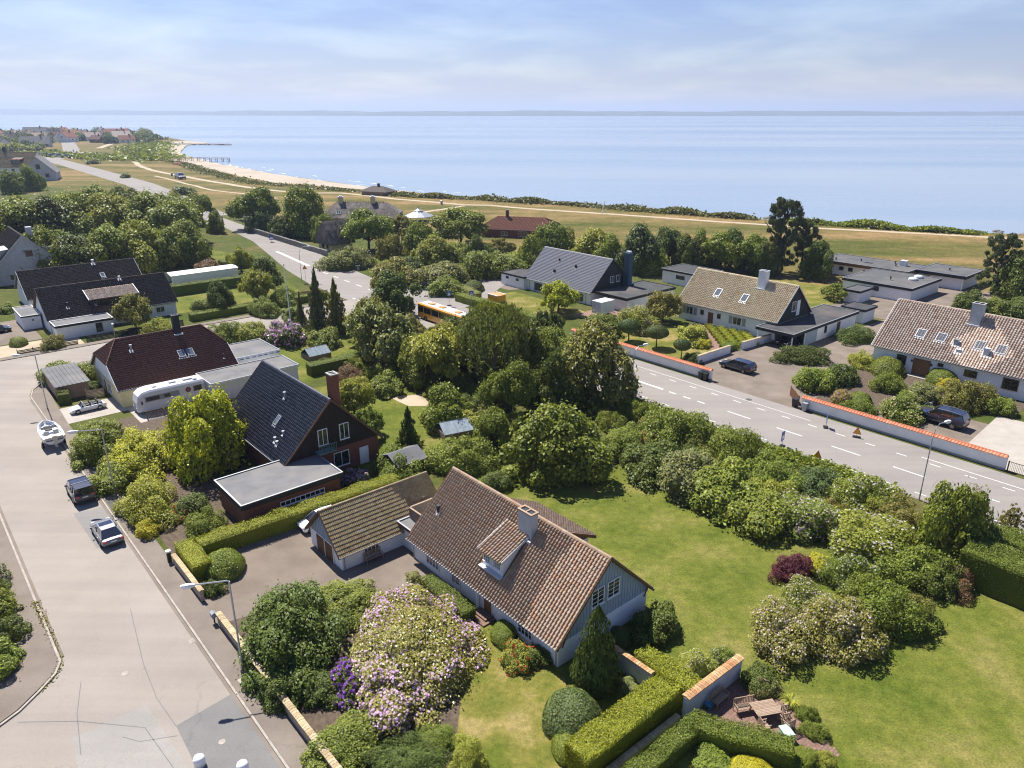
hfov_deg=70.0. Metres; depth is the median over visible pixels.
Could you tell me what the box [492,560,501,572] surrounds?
window
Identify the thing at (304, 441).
brick house
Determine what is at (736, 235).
broadleaf tree
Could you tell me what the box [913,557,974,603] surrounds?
garden shrub
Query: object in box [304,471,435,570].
garage
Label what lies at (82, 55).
sky
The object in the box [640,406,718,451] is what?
garden shrub
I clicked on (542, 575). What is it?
tiled house
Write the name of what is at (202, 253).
broadleaf tree
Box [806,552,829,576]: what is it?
garden shrub
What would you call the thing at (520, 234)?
window
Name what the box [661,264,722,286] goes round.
flat roof annex
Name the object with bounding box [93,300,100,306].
window
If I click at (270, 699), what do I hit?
garden shrub
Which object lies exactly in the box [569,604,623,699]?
cypress tree
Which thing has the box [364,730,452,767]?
juniper
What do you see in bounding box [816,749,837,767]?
garden shrub
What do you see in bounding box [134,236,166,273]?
broadleaf tree
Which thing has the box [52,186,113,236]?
broadleaf tree
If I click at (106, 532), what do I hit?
parked car
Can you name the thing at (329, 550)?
garage door
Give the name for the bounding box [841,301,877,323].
garden shed
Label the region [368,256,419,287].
garden shrub
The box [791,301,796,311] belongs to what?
window
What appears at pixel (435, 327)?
garden shrub
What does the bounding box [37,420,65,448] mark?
motor boat
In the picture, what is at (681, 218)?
path
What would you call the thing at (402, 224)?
broadleaf tree
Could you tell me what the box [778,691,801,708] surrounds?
garden plant
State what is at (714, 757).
garden shrub
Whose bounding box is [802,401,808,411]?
wheelie bin
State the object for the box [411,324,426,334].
garden shrub
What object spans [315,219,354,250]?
thatched cottage
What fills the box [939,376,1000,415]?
garden shrub
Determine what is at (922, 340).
pale roof house
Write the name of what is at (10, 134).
village house
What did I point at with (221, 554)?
garden shrub
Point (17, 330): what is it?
driveway
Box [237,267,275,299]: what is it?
broadleaf tree
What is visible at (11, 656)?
garden shrub
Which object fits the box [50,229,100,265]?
broadleaf tree
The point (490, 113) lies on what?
hills
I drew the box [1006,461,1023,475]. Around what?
railing gate
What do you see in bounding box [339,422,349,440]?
window
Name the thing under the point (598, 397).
garden shrub
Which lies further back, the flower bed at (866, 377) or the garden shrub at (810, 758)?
the flower bed at (866, 377)
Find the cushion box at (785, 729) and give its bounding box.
[778,724,794,738]
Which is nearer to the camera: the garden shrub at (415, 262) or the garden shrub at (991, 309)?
the garden shrub at (991, 309)
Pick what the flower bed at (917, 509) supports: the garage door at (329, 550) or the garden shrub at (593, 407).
the garden shrub at (593, 407)
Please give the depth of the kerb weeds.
57.52 m
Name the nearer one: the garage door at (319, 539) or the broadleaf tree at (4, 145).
the garage door at (319, 539)
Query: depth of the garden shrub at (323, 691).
50.12 m
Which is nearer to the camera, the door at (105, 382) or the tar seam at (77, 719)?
the tar seam at (77, 719)
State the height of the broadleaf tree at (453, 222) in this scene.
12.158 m
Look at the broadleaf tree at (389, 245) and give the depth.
186.72 m
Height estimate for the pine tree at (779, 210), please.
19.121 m
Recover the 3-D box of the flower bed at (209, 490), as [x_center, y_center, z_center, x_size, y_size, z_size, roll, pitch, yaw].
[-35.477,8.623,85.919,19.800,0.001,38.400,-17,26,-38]
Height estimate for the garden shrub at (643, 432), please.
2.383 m
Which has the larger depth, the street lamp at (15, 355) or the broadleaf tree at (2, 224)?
the broadleaf tree at (2, 224)
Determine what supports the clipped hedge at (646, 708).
on the lawn at (500, 713)
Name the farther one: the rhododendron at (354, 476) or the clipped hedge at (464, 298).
the clipped hedge at (464, 298)
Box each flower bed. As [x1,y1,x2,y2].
[81,414,347,553]
[229,608,474,767]
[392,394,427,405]
[578,398,980,532]
[816,369,1023,418]
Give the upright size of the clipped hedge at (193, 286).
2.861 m
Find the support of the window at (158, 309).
in the terrace house at (74, 310)
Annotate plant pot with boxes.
[705,701,712,709]
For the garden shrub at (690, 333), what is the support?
on the lawn at (665, 346)
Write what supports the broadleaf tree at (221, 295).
on the ground at (228, 240)
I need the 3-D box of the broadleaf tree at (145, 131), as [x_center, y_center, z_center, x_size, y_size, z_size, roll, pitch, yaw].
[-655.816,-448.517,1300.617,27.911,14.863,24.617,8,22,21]
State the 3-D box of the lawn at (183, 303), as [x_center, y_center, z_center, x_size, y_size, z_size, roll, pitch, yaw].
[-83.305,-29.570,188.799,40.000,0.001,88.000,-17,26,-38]
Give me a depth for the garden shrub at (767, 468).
78.02 m
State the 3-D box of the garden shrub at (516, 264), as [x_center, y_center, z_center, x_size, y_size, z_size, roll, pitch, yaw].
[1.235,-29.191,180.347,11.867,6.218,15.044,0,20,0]
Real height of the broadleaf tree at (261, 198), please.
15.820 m
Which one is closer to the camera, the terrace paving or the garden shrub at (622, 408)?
the terrace paving
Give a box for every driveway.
[0,320,42,345]
[60,397,192,423]
[203,528,460,621]
[500,285,518,289]
[576,309,630,318]
[704,319,885,409]
[832,288,997,318]
[876,406,987,442]
[969,416,1023,474]
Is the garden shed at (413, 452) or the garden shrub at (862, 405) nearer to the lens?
the garden shed at (413, 452)
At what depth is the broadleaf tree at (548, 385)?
97.03 m
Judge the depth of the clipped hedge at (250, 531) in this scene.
70.01 m
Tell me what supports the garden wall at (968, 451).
on the ground at (228, 240)
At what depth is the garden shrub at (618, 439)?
85.77 m
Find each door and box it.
[103,378,108,392]
[315,531,325,555]
[323,538,334,563]
[359,445,368,463]
[483,598,492,614]
[707,311,713,324]
[795,300,800,315]
[836,321,840,332]
[911,358,922,375]
[919,360,930,376]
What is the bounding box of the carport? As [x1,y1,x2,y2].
[755,304,858,347]
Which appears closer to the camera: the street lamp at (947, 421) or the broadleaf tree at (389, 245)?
the street lamp at (947, 421)
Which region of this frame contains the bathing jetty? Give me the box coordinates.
[171,157,229,161]
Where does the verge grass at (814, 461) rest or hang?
on the flower bed at (917, 509)
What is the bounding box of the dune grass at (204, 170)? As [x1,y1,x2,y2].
[164,160,362,191]
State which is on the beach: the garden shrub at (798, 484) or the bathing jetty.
the bathing jetty
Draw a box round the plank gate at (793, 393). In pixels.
[790,386,799,405]
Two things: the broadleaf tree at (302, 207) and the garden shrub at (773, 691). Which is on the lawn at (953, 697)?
the garden shrub at (773, 691)
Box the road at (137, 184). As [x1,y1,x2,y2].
[44,157,226,216]
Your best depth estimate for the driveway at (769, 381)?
115.29 m
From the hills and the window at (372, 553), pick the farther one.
the hills
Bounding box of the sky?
[0,0,1023,111]
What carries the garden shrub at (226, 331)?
on the lawn at (293, 354)
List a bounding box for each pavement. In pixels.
[0,299,344,360]
[0,519,58,722]
[32,383,323,767]
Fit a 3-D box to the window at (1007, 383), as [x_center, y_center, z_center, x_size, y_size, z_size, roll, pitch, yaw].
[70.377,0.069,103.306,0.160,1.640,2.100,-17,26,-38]
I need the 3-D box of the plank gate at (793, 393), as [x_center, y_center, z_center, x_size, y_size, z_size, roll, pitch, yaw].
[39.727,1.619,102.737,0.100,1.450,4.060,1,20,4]
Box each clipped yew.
[541,687,600,741]
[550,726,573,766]
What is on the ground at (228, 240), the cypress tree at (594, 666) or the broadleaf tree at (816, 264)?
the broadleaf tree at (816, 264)
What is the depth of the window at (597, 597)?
54.20 m
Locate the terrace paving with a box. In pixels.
[696,677,839,756]
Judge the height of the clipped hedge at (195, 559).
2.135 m
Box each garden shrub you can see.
[0,302,16,314]
[0,562,12,579]
[0,578,13,592]
[0,586,26,618]
[0,612,35,645]
[0,635,26,680]
[8,336,27,347]
[34,360,69,385]
[38,333,66,351]
[66,415,129,471]
[77,361,95,379]
[85,159,101,163]
[88,381,99,391]
[88,460,136,498]
[103,426,175,488]
[110,471,177,530]
[120,173,130,177]
[135,516,163,540]
[137,316,171,334]
[166,502,192,525]
[169,185,197,194]
[176,492,210,515]
[183,503,228,538]
[189,299,209,310]
[194,258,220,268]
[200,579,228,597]
[204,548,245,582]
[207,321,241,343]
[233,574,357,703]
[235,319,268,342]
[247,295,279,318]
[249,663,308,716]
[267,284,300,307]
[278,305,304,320]
[295,704,386,767]
[301,669,343,711]
[305,326,344,350]
[311,244,378,271]
[313,575,386,634]
[317,721,369,767]
[336,363,365,382]
[343,355,363,370]
[346,337,370,346]
[349,375,370,386]
[358,339,391,357]
[363,361,388,381]
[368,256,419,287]
[368,369,405,400]
[372,440,424,479]
[385,347,403,372]
[396,255,424,272]
[405,313,426,329]
[405,570,419,584]
[410,258,471,289]
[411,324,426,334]
[414,721,462,753]
[422,369,440,384]
[422,383,447,397]
[422,433,499,476]
[427,274,465,296]
[427,322,442,330]
[443,371,471,389]
[446,240,469,262]
[447,730,489,767]
[454,405,486,423]
[460,351,478,368]
[460,393,487,408]
[461,249,510,280]
[468,366,488,383]
[472,422,510,443]
[473,400,491,417]
[477,394,517,415]
[481,344,502,362]
[481,469,512,491]
[489,619,517,650]
[495,399,507,413]
[498,253,533,277]
[498,638,540,676]
[507,410,527,430]
[527,643,552,669]
[539,403,561,417]
[581,311,623,335]
[583,398,614,418]
[588,391,613,413]
[595,408,628,433]
[600,421,644,464]
[609,625,631,650]
[611,398,635,419]
[615,675,639,694]
[616,302,660,336]
[617,436,678,492]
[627,399,664,423]
[630,598,681,648]
[636,416,655,426]
[637,421,658,432]
[637,430,662,450]
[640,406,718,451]
[645,288,686,321]
[653,446,718,508]
[674,324,709,348]
[677,438,704,459]
[677,648,718,677]
[682,351,702,363]
[682,434,708,448]
[682,455,769,527]
[691,741,732,767]
[695,338,711,348]
[697,423,768,465]
[709,645,735,664]
[725,485,799,546]
[729,753,772,767]
[739,445,809,496]
[739,659,779,694]
[747,591,815,678]
[747,673,782,699]
[749,474,800,501]
[768,343,831,366]
[774,488,839,544]
[778,573,839,621]
[780,478,802,492]
[780,513,829,544]
[790,464,843,499]
[792,366,839,394]
[792,704,819,722]
[793,720,829,743]
[798,591,890,668]
[800,746,820,767]
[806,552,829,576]
[812,485,841,501]
[815,553,883,594]
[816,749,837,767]
[817,495,849,517]
[821,504,915,574]
[823,469,903,516]
[827,363,859,388]
[830,388,851,405]
[833,324,876,346]
[834,561,882,603]
[836,397,878,415]
[842,575,948,641]
[847,349,874,370]
[850,391,872,404]
[854,496,886,512]
[864,539,971,598]
[866,492,922,531]
[868,371,908,394]
[869,356,905,378]
[877,492,914,512]
[879,387,925,427]
[887,513,909,537]
[898,590,937,630]
[901,535,921,545]
[907,380,945,404]
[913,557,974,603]
[925,368,958,385]
[935,377,960,391]
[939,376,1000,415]
[949,560,974,606]
[951,287,993,309]
[980,294,1005,314]
[984,395,1018,417]
[995,294,1023,319]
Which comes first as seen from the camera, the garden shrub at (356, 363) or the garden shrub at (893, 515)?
the garden shrub at (893, 515)
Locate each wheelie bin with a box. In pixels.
[698,371,704,379]
[703,372,708,380]
[792,397,799,407]
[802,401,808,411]
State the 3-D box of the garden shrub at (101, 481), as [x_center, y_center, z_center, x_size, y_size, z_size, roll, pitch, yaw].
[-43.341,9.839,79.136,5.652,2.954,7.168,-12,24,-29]
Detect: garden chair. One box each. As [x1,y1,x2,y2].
[758,716,771,728]
[776,702,788,714]
[777,710,790,724]
[782,717,796,729]
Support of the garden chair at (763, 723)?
on the terrace paving
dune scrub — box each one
[19,148,136,160]
[107,140,189,161]
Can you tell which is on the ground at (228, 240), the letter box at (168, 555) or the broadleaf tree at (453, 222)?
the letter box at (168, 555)
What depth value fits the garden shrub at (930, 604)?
57.72 m
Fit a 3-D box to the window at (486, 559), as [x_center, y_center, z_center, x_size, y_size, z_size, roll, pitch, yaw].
[-2.002,14.038,59.013,0.160,0.900,1.080,-17,26,-38]
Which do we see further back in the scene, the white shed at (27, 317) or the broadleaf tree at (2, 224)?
the broadleaf tree at (2, 224)
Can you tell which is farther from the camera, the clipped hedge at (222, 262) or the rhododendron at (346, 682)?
the clipped hedge at (222, 262)
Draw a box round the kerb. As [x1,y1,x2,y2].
[0,381,288,767]
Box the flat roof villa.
[829,253,983,300]
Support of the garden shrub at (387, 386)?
on the lawn at (391, 410)
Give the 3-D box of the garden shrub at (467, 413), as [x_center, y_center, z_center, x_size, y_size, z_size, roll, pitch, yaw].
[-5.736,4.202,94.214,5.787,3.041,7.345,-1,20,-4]
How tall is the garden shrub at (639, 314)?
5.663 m
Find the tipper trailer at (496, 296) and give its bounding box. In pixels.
[487,291,505,304]
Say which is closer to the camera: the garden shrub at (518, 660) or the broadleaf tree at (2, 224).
the garden shrub at (518, 660)
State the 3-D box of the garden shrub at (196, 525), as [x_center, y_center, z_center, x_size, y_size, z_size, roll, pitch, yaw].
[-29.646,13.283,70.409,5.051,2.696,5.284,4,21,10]
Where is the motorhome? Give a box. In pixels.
[132,375,205,412]
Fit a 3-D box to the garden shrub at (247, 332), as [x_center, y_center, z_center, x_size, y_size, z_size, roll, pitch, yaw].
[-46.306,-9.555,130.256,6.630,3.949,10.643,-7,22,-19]
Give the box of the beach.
[165,141,408,192]
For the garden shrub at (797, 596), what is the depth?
59.01 m
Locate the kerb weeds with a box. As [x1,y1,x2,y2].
[30,599,64,690]
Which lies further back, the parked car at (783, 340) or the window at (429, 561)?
the parked car at (783, 340)
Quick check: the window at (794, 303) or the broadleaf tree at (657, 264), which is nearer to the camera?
the window at (794, 303)
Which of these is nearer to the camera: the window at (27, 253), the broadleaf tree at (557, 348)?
the broadleaf tree at (557, 348)
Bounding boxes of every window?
[10,274,14,280]
[25,250,32,256]
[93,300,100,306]
[95,322,103,331]
[101,299,108,305]
[109,298,115,304]
[146,395,159,401]
[156,306,164,312]
[193,384,201,390]
[280,487,325,506]
[317,428,328,446]
[333,449,349,467]
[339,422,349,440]
[364,544,378,557]
[425,555,439,571]
[451,574,460,587]
[482,554,491,565]
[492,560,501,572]
[517,624,532,642]
[518,232,526,236]
[534,282,541,290]
[591,585,604,609]
[607,575,619,600]
[675,275,684,279]
[686,306,692,314]
[732,316,741,325]
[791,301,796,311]
[896,354,906,364]
[963,369,977,378]
[1001,377,1019,391]
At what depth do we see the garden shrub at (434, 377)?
107.41 m
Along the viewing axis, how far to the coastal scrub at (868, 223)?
252.98 m
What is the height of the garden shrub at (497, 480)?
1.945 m
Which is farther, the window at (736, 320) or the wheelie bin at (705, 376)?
the window at (736, 320)
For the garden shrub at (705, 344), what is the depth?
125.73 m
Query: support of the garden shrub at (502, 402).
on the lawn at (391, 410)
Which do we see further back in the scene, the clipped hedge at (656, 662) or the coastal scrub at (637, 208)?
the coastal scrub at (637, 208)
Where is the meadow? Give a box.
[13,137,1023,303]
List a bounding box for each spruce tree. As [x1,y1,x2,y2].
[293,292,306,324]
[303,267,329,333]
[322,278,349,334]
[391,406,424,448]
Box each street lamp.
[12,354,47,407]
[67,429,115,495]
[180,580,242,669]
[632,343,647,373]
[918,420,950,499]
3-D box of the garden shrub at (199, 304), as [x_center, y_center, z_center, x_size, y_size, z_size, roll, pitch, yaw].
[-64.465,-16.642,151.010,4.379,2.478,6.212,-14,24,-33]
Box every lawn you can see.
[145,250,301,315]
[265,321,383,382]
[314,372,521,473]
[370,251,521,281]
[455,624,566,767]
[459,439,1023,767]
[491,292,584,318]
[617,320,740,359]
[769,279,843,307]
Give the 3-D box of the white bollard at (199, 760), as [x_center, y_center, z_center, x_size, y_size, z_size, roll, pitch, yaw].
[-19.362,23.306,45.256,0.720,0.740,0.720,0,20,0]
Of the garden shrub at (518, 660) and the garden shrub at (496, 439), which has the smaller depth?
the garden shrub at (518, 660)
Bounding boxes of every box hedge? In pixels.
[704,323,727,345]
[715,325,739,347]
[719,340,737,350]
[727,327,747,344]
[738,329,759,345]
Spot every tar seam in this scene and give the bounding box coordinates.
[32,721,173,767]
[77,683,80,754]
[123,735,176,741]
[130,609,175,725]
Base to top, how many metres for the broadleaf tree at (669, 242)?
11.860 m
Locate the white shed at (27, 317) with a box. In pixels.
[12,305,42,329]
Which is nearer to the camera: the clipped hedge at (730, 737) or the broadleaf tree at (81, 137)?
the clipped hedge at (730, 737)
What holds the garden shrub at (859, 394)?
on the flower bed at (866, 377)
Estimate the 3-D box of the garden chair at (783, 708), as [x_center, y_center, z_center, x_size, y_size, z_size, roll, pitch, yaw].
[18.148,21.729,49.116,0.570,1.000,0.590,-5,21,-12]
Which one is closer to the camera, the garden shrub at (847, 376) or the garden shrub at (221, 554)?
the garden shrub at (221, 554)
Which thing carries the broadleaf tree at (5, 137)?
on the ground at (228, 240)
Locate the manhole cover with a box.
[218,739,225,744]
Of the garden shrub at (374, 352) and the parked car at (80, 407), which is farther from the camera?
the garden shrub at (374, 352)
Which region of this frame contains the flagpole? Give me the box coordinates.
[283,264,293,340]
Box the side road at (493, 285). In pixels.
[417,278,503,307]
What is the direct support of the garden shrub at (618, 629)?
on the lawn at (953, 697)
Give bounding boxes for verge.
[0,337,83,357]
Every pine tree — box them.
[764,196,806,266]
[789,217,822,265]
[975,232,1022,294]
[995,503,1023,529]
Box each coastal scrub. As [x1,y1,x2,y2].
[380,190,767,221]
[776,217,993,235]
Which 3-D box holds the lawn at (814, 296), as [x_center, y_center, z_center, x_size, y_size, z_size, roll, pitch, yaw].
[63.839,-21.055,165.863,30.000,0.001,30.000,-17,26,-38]
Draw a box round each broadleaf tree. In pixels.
[0,134,11,139]
[0,143,9,151]
[0,168,25,193]
[0,194,44,231]
[0,207,5,234]
[2,141,17,149]
[12,190,75,234]
[13,129,33,138]
[16,163,47,191]
[18,144,36,151]
[19,139,33,145]
[20,223,68,269]
[30,144,43,150]
[37,133,55,142]
[43,191,74,205]
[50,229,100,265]
[51,226,70,235]
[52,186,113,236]
[73,180,113,203]
[77,132,86,140]
[81,219,133,261]
[82,186,144,230]
[102,132,119,143]
[108,181,139,200]
[110,290,154,328]
[113,187,166,230]
[113,214,178,273]
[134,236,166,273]
[138,129,152,133]
[138,132,150,137]
[141,195,208,231]
[142,136,153,141]
[148,189,179,202]
[148,194,185,228]
[150,231,189,263]
[156,214,204,253]
[162,190,184,201]
[171,227,213,263]
[174,228,211,265]
[184,191,217,214]
[204,277,237,309]
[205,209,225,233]
[223,183,281,222]
[225,244,254,271]
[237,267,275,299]
[243,210,274,232]
[243,257,283,286]
[267,213,305,237]
[281,181,334,238]
[307,214,331,242]
[327,376,378,414]
[340,206,395,250]
[342,295,414,368]
[344,292,381,319]
[354,405,382,429]
[366,265,422,315]
[373,230,409,261]
[390,212,416,243]
[394,331,441,392]
[400,217,438,255]
[402,317,468,383]
[410,234,454,264]
[418,381,475,435]
[427,206,490,241]
[444,314,459,331]
[453,298,536,378]
[454,334,478,364]
[458,234,494,264]
[465,280,484,292]
[472,403,513,448]
[476,355,537,415]
[488,237,516,254]
[492,398,618,489]
[496,313,552,373]
[514,231,541,267]
[523,346,586,412]
[528,305,565,333]
[530,218,576,251]
[538,278,583,311]
[539,324,574,352]
[541,343,568,372]
[556,310,641,408]
[568,225,620,254]
[593,231,629,266]
[613,218,662,275]
[617,319,640,340]
[632,231,669,275]
[645,325,668,347]
[655,225,683,265]
[669,230,707,267]
[673,338,690,358]
[694,225,716,268]
[696,230,744,269]
[711,223,748,272]
[736,231,771,268]
[746,237,783,277]
[797,235,833,283]
[820,282,848,298]
[911,476,998,560]
[989,244,1023,300]
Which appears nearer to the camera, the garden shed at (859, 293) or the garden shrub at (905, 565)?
the garden shrub at (905, 565)
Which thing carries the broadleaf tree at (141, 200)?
on the ground at (228, 240)
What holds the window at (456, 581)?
in the tiled house at (542, 575)
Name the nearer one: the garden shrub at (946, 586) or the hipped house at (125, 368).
the garden shrub at (946, 586)
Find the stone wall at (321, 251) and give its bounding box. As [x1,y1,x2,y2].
[251,228,327,255]
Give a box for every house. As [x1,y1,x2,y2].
[0,131,16,137]
[0,138,10,143]
[0,147,39,174]
[0,226,55,285]
[15,258,141,308]
[19,135,52,146]
[21,126,49,132]
[28,155,60,180]
[30,131,49,135]
[33,272,177,338]
[56,126,70,130]
[56,130,78,141]
[82,131,100,140]
[88,134,104,142]
[90,313,298,407]
[104,127,131,134]
[111,130,130,141]
[118,134,135,142]
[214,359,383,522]
[324,195,402,221]
[397,466,654,666]
[482,210,560,238]
[501,246,675,310]
[679,267,811,340]
[871,298,1023,400]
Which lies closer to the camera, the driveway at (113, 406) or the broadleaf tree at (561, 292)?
the driveway at (113, 406)
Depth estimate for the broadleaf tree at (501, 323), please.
104.80 m
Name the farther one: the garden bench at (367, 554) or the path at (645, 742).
the garden bench at (367, 554)
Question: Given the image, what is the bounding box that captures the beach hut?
[360,183,396,195]
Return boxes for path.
[97,140,142,147]
[133,162,340,193]
[155,176,274,197]
[341,193,1023,239]
[424,206,461,211]
[606,713,680,767]
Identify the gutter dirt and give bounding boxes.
[0,506,63,657]
[30,399,284,767]
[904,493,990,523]
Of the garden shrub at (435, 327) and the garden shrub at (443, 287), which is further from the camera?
the garden shrub at (443, 287)
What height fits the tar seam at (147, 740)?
0.001 m
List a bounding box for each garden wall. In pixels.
[171,553,204,601]
[215,611,342,767]
[571,328,712,380]
[612,642,654,684]
[682,654,744,717]
[696,345,730,363]
[740,334,771,349]
[801,395,1008,470]
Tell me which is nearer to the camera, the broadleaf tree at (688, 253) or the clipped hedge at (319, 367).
the clipped hedge at (319, 367)
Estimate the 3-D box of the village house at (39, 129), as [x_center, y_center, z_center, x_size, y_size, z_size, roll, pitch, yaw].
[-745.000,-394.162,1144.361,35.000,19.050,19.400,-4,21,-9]
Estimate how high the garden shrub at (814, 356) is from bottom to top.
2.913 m
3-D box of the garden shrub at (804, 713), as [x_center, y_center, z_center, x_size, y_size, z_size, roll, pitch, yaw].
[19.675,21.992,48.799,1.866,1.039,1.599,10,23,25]
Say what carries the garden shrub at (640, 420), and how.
on the flower bed at (917, 509)
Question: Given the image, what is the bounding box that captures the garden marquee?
[165,264,238,284]
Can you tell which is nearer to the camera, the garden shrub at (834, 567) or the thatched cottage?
the garden shrub at (834, 567)
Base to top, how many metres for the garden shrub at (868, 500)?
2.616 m
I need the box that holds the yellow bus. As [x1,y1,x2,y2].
[418,301,466,325]
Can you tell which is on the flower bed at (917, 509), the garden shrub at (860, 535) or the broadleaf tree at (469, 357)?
the garden shrub at (860, 535)
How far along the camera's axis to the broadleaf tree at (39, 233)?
174.64 m
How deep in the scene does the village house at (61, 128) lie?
1116.91 m
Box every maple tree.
[157,381,248,485]
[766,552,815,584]
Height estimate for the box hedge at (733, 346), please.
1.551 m
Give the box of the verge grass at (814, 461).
[631,396,911,498]
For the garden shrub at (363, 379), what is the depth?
106.24 m
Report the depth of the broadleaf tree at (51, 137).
972.26 m
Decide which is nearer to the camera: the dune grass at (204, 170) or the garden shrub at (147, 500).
the garden shrub at (147, 500)
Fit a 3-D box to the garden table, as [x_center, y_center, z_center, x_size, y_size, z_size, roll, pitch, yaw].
[16.921,21.935,48.921,1.750,0.750,1.234,-5,21,-12]
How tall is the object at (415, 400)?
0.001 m
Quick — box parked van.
[64,475,96,504]
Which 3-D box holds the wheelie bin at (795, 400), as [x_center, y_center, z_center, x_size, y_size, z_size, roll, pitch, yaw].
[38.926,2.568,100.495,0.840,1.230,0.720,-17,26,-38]
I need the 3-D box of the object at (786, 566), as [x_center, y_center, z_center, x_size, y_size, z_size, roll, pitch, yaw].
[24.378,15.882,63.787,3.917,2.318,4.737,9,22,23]
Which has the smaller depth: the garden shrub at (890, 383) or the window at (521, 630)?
the window at (521, 630)
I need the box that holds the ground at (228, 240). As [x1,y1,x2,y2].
[0,138,1023,687]
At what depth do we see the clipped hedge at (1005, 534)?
64.79 m
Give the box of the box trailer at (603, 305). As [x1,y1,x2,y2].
[592,297,613,314]
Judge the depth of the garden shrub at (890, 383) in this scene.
105.71 m
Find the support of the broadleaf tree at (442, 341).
on the lawn at (391, 410)
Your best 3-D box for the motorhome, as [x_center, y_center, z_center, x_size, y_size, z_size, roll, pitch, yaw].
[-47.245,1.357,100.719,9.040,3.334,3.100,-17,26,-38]
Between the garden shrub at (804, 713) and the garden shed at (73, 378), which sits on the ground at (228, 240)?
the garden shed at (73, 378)
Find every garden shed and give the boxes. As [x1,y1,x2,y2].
[41,362,89,398]
[378,444,427,471]
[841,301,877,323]
[843,284,873,302]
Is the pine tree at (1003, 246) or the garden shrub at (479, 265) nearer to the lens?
the pine tree at (1003, 246)
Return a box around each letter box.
[165,549,171,562]
[209,610,216,622]
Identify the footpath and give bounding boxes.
[700,325,718,349]
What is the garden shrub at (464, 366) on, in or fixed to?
on the lawn at (391, 410)
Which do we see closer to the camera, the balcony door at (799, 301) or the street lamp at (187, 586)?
the street lamp at (187, 586)
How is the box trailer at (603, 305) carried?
on the driveway at (587, 313)
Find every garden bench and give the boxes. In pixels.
[363,546,383,564]
[710,684,729,709]
[732,694,755,715]
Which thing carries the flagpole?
on the lawn at (293, 354)
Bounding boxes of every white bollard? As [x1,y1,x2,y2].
[193,753,205,767]
[236,759,248,767]
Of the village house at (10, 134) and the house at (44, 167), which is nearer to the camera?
the house at (44, 167)
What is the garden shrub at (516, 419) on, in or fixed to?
on the lawn at (391, 410)
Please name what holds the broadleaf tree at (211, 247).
on the lawn at (183, 303)
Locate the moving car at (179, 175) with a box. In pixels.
[174,173,185,178]
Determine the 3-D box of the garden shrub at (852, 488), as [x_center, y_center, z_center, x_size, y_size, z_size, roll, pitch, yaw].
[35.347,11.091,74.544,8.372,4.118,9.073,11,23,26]
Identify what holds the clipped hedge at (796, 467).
on the flower bed at (917, 509)
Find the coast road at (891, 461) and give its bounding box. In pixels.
[203,217,1023,532]
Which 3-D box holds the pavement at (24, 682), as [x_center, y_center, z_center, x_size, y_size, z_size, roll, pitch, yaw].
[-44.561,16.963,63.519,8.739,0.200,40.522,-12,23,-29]
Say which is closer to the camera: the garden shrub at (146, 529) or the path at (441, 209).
the garden shrub at (146, 529)
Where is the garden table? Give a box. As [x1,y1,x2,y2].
[749,699,781,723]
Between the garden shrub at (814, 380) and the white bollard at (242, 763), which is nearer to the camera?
the white bollard at (242, 763)
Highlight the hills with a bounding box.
[0,109,1023,115]
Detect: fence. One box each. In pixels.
[16,340,77,353]
[85,387,104,398]
[86,319,183,341]
[145,401,192,418]
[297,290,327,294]
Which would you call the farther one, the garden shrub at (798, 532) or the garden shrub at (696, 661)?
the garden shrub at (798, 532)
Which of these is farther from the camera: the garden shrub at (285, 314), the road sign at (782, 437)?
the garden shrub at (285, 314)
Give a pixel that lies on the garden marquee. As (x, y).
(201, 274)
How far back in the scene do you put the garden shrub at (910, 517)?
71.06 m
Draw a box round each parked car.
[0,325,11,331]
[68,398,106,413]
[90,517,123,547]
[297,504,330,533]
[719,358,757,373]
[776,335,800,345]
[918,405,970,429]
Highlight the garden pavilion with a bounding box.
[404,206,432,222]
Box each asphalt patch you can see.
[72,705,187,767]
[73,507,125,547]
[107,498,127,522]
[176,695,279,767]
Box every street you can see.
[0,300,355,767]
[61,142,81,152]
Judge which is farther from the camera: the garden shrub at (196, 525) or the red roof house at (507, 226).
the red roof house at (507, 226)
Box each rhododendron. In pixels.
[263,319,307,348]
[328,656,367,712]
[340,467,372,487]
[341,579,496,739]
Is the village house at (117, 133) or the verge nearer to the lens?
the verge
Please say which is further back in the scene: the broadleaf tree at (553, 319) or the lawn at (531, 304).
the lawn at (531, 304)
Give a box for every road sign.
[469,291,473,306]
[779,431,784,446]
[813,450,820,460]
[852,427,860,438]
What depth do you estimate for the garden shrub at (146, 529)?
69.81 m
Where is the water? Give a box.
[0,115,1023,233]
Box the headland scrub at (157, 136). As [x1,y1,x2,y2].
[49,134,172,139]
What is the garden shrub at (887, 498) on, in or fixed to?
on the flower bed at (917, 509)
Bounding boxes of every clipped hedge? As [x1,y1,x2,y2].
[55,360,93,404]
[169,274,242,295]
[174,537,210,582]
[188,290,327,321]
[194,472,400,556]
[217,254,269,268]
[305,350,373,376]
[418,573,476,621]
[455,292,539,320]
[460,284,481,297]
[562,672,681,767]
[622,711,702,767]
[633,644,701,707]
[660,410,891,493]
[689,708,795,767]
[957,535,1023,610]
[984,521,1023,553]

